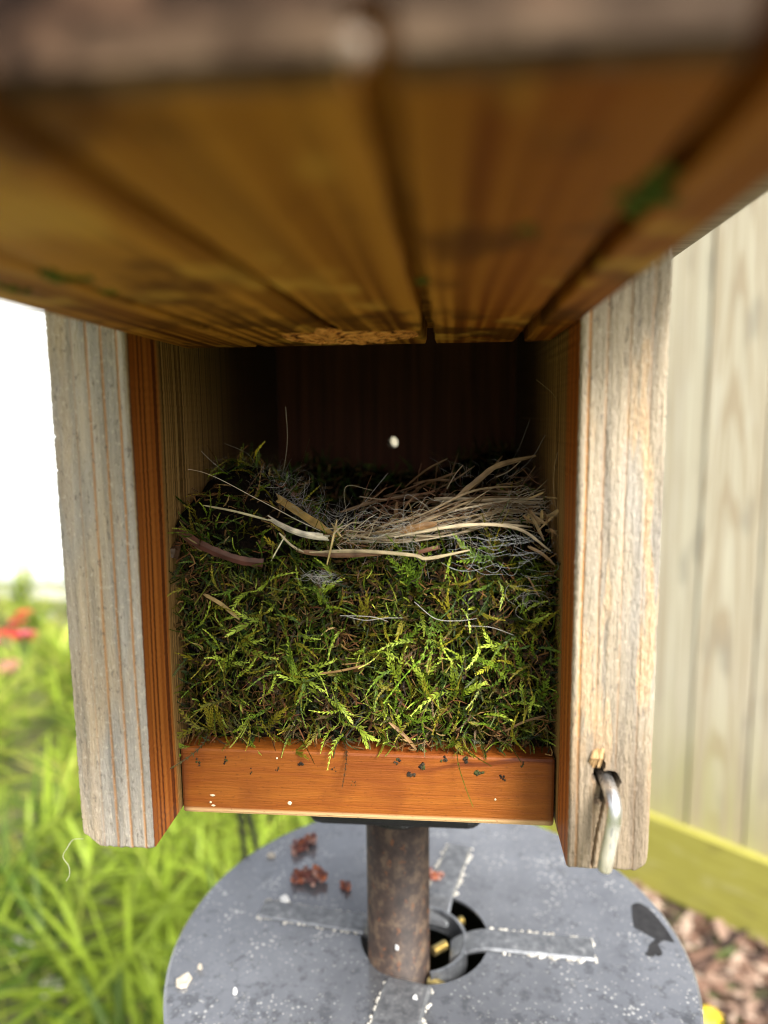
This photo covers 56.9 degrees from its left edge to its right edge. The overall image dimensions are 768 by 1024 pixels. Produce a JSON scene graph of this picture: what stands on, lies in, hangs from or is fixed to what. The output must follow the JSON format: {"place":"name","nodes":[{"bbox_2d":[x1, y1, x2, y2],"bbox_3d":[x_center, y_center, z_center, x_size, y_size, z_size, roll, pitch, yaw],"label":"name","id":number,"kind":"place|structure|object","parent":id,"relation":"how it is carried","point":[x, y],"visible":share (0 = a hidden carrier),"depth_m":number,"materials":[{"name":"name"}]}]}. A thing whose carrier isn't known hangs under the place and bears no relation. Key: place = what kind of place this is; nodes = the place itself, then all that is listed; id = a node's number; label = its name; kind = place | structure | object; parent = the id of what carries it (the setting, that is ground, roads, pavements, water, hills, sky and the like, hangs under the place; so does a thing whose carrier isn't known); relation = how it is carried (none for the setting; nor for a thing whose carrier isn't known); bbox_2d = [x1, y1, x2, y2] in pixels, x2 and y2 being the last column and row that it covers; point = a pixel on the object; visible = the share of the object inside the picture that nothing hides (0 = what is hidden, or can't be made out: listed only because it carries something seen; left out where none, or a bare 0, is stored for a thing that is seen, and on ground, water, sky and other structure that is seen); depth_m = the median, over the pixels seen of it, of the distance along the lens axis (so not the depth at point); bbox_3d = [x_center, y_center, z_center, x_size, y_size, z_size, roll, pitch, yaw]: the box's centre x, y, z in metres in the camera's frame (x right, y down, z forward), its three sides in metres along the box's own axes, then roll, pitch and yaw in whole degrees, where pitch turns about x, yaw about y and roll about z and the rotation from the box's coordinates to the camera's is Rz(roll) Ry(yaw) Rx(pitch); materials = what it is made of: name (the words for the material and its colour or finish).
{"place":"outdoors","nodes":[
{"label":"outdoors","id":0,"kind":"place"},
{"bbox_2d":[0,600,767,1023],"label":"ground","id":1,"kind":"structure","parent":0,"point":[722,954],"depth_m":2.24,"materials":[{"name":"green plant"}]},
{"bbox_2d":[0,579,13,628],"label":"feathery plant","id":2,"kind":"object","parent":1,"relation":"on","point":[3,599],"visible":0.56,"depth_m":4.46,"materials":[{"name":"green plant"}]},
{"bbox_2d":[0,634,18,665],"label":"feathery plant","id":3,"kind":"object","parent":1,"relation":"on","point":[7,648],"visible":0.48,"depth_m":3.48,"materials":[{"name":"green plant"}]},
{"bbox_2d":[0,659,23,761],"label":"flowering plant","id":4,"kind":"object","parent":1,"relation":"on","point":[10,700],"visible":0.48,"depth_m":2.75,"materials":[{"name":"pink plant"}]},
{"bbox_2d":[0,659,34,736],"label":"feathery plant","id":5,"kind":"object","parent":1,"relation":"on","point":[4,670],"visible":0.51,"depth_m":2.54,"materials":[{"name":"green plant"}]},
{"bbox_2d":[0,610,37,726],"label":"flowering plant","id":6,"kind":"object","parent":1,"relation":"on","point":[22,633],"visible":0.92,"depth_m":3.02,"materials":[{"name":"red plant"}]},
{"bbox_2d":[0,645,43,725],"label":"feathery plant","id":7,"kind":"object","parent":1,"relation":"on","point":[3,676],"visible":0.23,"depth_m":3.08,"materials":[{"name":"green plant"}]},
{"bbox_2d":[10,928,34,957],"bbox_3d":[-0.886,1.071,1.755,0.091,0.056,0.076,0,8,5],"label":"pale stone","id":8,"kind":"object","parent":1,"relation":"on","point":[18,939],"visible":0.1,"depth_m":1.74,"materials":[{"name":"stone"}]},
{"bbox_2d":[0,573,50,627],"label":"feathery plant","id":9,"kind":"object","parent":1,"relation":"on","point":[17,595],"visible":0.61,"depth_m":4.33,"materials":[{"name":"green plant"}]},
{"bbox_2d":[0,559,52,629],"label":"feathery plant","id":10,"kind":"object","parent":1,"relation":"on","point":[21,582],"visible":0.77,"depth_m":4.37,"materials":[{"name":"green plant"}]},
{"bbox_2d":[0,672,59,827],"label":"feathery plant","id":11,"kind":"object","parent":1,"relation":"on","point":[3,707],"visible":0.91,"depth_m":2.31,"materials":[{"name":"green plant"}]},
{"bbox_2d":[0,300,65,599],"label":"white house","id":12,"kind":"structure","parent":1,"relation":"on","point":[30,530],"depth_m":5.05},
{"bbox_2d":[0,590,66,666],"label":"feathery plant","id":13,"kind":"object","parent":1,"relation":"on","point":[14,614],"visible":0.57,"depth_m":3.75,"materials":[{"name":"green plant"}]},
{"bbox_2d":[0,621,75,767],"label":"feathery plant","id":14,"kind":"object","parent":1,"relation":"on","point":[65,655],"visible":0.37,"depth_m":2.61,"materials":[{"name":"green plant"}]},
{"bbox_2d":[9,647,75,740],"bbox_3d":[-1.304,0.721,2.900,0.518,0.454,0.357,-4,8,-21],"label":"feathery plant","id":15,"kind":"object","parent":1,"relation":"on","point":[47,671],"visible":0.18,"depth_m":2.88,"materials":[{"name":"green plant"}]},
{"bbox_2d":[21,587,64,659],"bbox_3d":[-1.892,0.609,3.924,0.324,0.412,0.470,-4,9,-26],"label":"feathery plant","id":16,"kind":"object","parent":1,"relation":"on","point":[42,611],"visible":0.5,"depth_m":3.91,"materials":[{"name":"green plant"}]},
{"bbox_2d":[9,667,78,816],"bbox_3d":[-0.918,0.741,2.259,0.612,0.585,0.541,2,8,20],"label":"feathery plant","id":17,"kind":"object","parent":1,"relation":"on","point":[61,715],"visible":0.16,"depth_m":2.25,"materials":[{"name":"green plant"}]},
{"bbox_2d":[0,733,92,1021],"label":"feathery plant","id":18,"kind":"object","parent":1,"relation":"on","point":[22,856],"visible":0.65,"depth_m":1.54,"materials":[{"name":"green plant"}]},
{"bbox_2d":[29,618,63,676],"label":"feathery plant","id":19,"kind":"object","parent":1,"relation":"on","point":[44,648],"visible":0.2,"depth_m":3.50,"materials":[{"name":"green plant"}]},
{"bbox_2d":[28,616,67,689],"bbox_3d":[-1.620,0.690,3.454,0.290,0.369,0.421,-6,9,-35],"label":"feathery plant","id":20,"kind":"object","parent":1,"relation":"on","point":[47,644],"visible":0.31,"depth_m":3.41,"materials":[{"name":"green plant"}]},
{"bbox_2d":[0,949,95,1023],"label":"feathery plant","id":21,"kind":"object","parent":1,"relation":"on","point":[2,988],"visible":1,"depth_m":0.96,"materials":[{"name":"green plant"}]},
{"bbox_2d":[29,613,70,703],"bbox_3d":[-1.357,0.660,3.161,0.582,0.511,0.401,-2,8,-12],"label":"feathery plant","id":22,"kind":"object","parent":1,"relation":"on","point":[52,630],"visible":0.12,"depth_m":3.14,"materials":[{"name":"green plant"}]},
{"bbox_2d":[36,567,66,606],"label":"feathery plant","id":23,"kind":"object","parent":1,"relation":"on","point":[45,581],"visible":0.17,"depth_m":4.59,"materials":[{"name":"green plant"}]},
{"bbox_2d":[40,976,62,997],"bbox_3d":[-0.765,1.091,1.628,0.063,0.037,0.050,0,8,5],"label":"pale stone","id":24,"kind":"object","parent":1,"relation":"on","point":[49,983],"visible":0.24,"depth_m":1.62,"materials":[{"name":"stone"}]},
{"bbox_2d":[0,729,104,926],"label":"feathery plant","id":25,"kind":"object","parent":1,"relation":"on","point":[58,760],"visible":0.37,"depth_m":1.81,"materials":[{"name":"green plant"}]},
{"bbox_2d":[39,660,74,730],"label":"feathery plant","id":26,"kind":"object","parent":1,"relation":"on","point":[60,691],"visible":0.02,"depth_m":2.86,"materials":[{"name":"green plant"}]},
{"bbox_2d":[0,780,249,1023],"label":"feathery plant","id":27,"kind":"object","parent":1,"relation":"on","point":[44,943],"visible":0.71,"depth_m":1.23,"materials":[{"name":"green plant"}]},
{"bbox_2d":[3,770,276,1023],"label":"feathery plant","id":28,"kind":"object","parent":1,"relation":"on","point":[170,931],"visible":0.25,"depth_m":1.38,"materials":[{"name":"green plant"}]},
{"bbox_2d":[27,811,307,1023],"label":"feathery plant","id":29,"kind":"object","parent":1,"relation":"on","point":[100,1011],"visible":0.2,"depth_m":1.17,"materials":[{"name":"green plant"}]},
{"bbox_2d":[83,810,281,913],"bbox_3d":[-0.463,0.824,1.808,0.604,0.529,0.416,-5,9,-31],"label":"feathery plant","id":30,"kind":"object","parent":1,"relation":"on","point":[207,827],"visible":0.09,"depth_m":1.80,"materials":[{"name":"green plant"}]},
{"bbox_2d":[91,807,311,932],"bbox_3d":[-0.225,0.831,1.381,0.581,0.628,0.657,-8,10,-42],"label":"feathery plant","id":31,"kind":"object","parent":1,"relation":"on","point":[260,833],"visible":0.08,"depth_m":1.39,"materials":[{"name":"green plant"}]},
{"bbox_2d":[204,813,243,858],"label":"feathery plant","id":32,"kind":"object","parent":1,"relation":"on","point":[223,824],"visible":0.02,"depth_m":2.13,"materials":[{"name":"green plant"}]},
{"bbox_2d":[237,813,259,859],"bbox_3d":[-0.069,0.521,0.751,0.216,1.468,0.006,0,8,5],"label":"plant stake","id":33,"kind":"object","parent":1,"relation":"on","point":[242,834],"visible":0.03,"depth_m":0.73,"materials":[{"name":"plant"}]},
{"bbox_2d":[208,813,315,836],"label":"feathery plant","id":34,"kind":"object","parent":1,"relation":"on","point":[296,827],"depth_m":2.02,"materials":[{"name":"green plant"}]},
{"bbox_2d":[216,814,314,850],"bbox_3d":[-0.141,0.821,1.747,0.623,0.546,0.429,2,8,16],"label":"feathery plant","id":35,"kind":"object","parent":1,"relation":"on","point":[299,824],"visible":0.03,"depth_m":1.76,"materials":[{"name":"green plant"}]},
{"bbox_2d":[310,816,479,984],"bbox_3d":[0.013,0.714,0.366,0.065,1.287,0.058,0,8,5],"label":"mounting pole","id":36,"kind":"object","parent":1,"relation":"on","point":[398,882],"visible":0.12,"depth_m":0.28,"materials":[{"name":"brown metal"}]},
{"bbox_2d":[0,0,767,873],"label":"nest box","id":37,"kind":"object","parent":36,"relation":"on","point":[368,230],"visible":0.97,"depth_m":0.12,"materials":[{"name":"brown wood"}]},
{"bbox_2d":[195,755,523,805],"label":"dirt crumbs","id":38,"kind":"object","parent":37,"relation":"attached to","point":[422,766],"visible":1,"depth_m":0.20,"materials":[{"name":"black soil"}]},
{"bbox_2d":[167,381,561,806],"bbox_3d":[0.000,0.013,0.249,0.133,0.113,0.140,0,8,5],"label":"nest","id":39,"kind":"object","parent":37,"relation":"in","point":[348,603],"visible":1,"depth_m":0.20,"materials":[{"name":"green plant"}]},
{"bbox_2d":[0,0,767,347],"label":"front door","id":40,"kind":"structure","parent":37,"relation":"in","point":[182,173],"depth_m":0.06,"materials":[{"name":"brown wood"}]},
{"bbox_2d":[163,822,703,1023],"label":"pole baffle","id":41,"kind":"object","parent":36,"relation":"attached to","point":[527,925],"visible":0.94,"depth_m":0.30,"materials":[{"name":"grey metal"}]},
{"bbox_2d":[175,972,191,988],"bbox_3d":[-0.079,0.184,0.279,0.006,0.002,0.007,0,8,5],"label":"pale chip","id":42,"kind":"object","parent":41,"relation":"on","point":[183,981],"visible":1,"depth_m":0.28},
{"bbox_2d":[267,852,274,857],"bbox_3d":[-0.057,0.173,0.358,0.004,0.002,0.003,0,8,5],"label":"pale chip","id":43,"kind":"object","parent":41,"relation":"on","point":[271,855],"visible":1,"depth_m":0.36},
{"bbox_2d":[279,894,289,901],"bbox_3d":[-0.046,0.177,0.325,0.005,0.002,0.004,0,8,5],"label":"bird dropping","id":44,"kind":"object","parent":41,"relation":"attached to","point":[284,898],"visible":1,"depth_m":0.32,"materials":[{"name":"white"}]},
{"bbox_2d":[290,832,316,856],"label":"dried flower","id":45,"kind":"object","parent":41,"relation":"on","point":[301,844],"visible":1,"depth_m":0.36,"materials":[{"name":"brown plant"}]},
{"bbox_2d":[290,864,327,887],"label":"dried flower","id":46,"kind":"object","parent":41,"relation":"on","point":[304,874],"visible":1,"depth_m":0.34,"materials":[{"name":"brown plant"}]},
{"bbox_2d":[339,880,350,890],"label":"dried flower","id":47,"kind":"object","parent":41,"relation":"on","point":[344,885],"visible":1,"depth_m":0.33,"materials":[{"name":"brown plant"}]},
{"bbox_2d":[429,867,443,879],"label":"dried flower","id":48,"kind":"object","parent":41,"relation":"on","point":[434,875],"visible":0.98,"depth_m":0.34,"materials":[{"name":"plant"}]},
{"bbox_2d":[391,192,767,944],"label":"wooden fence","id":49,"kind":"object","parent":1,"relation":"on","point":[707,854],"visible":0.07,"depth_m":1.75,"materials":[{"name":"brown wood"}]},
{"bbox_2d":[630,880,767,1023],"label":"mulch","id":50,"kind":"object","parent":1,"relation":"on","point":[689,927],"visible":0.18,"depth_m":1.67,"materials":[{"name":"brown wood"}]},
{"bbox_2d":[703,1006,722,1023],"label":"yellow flower","id":51,"kind":"object","parent":50,"relation":"on","point":[711,1015],"visible":0.83,"depth_m":1.47,"materials":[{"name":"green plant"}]}
]}

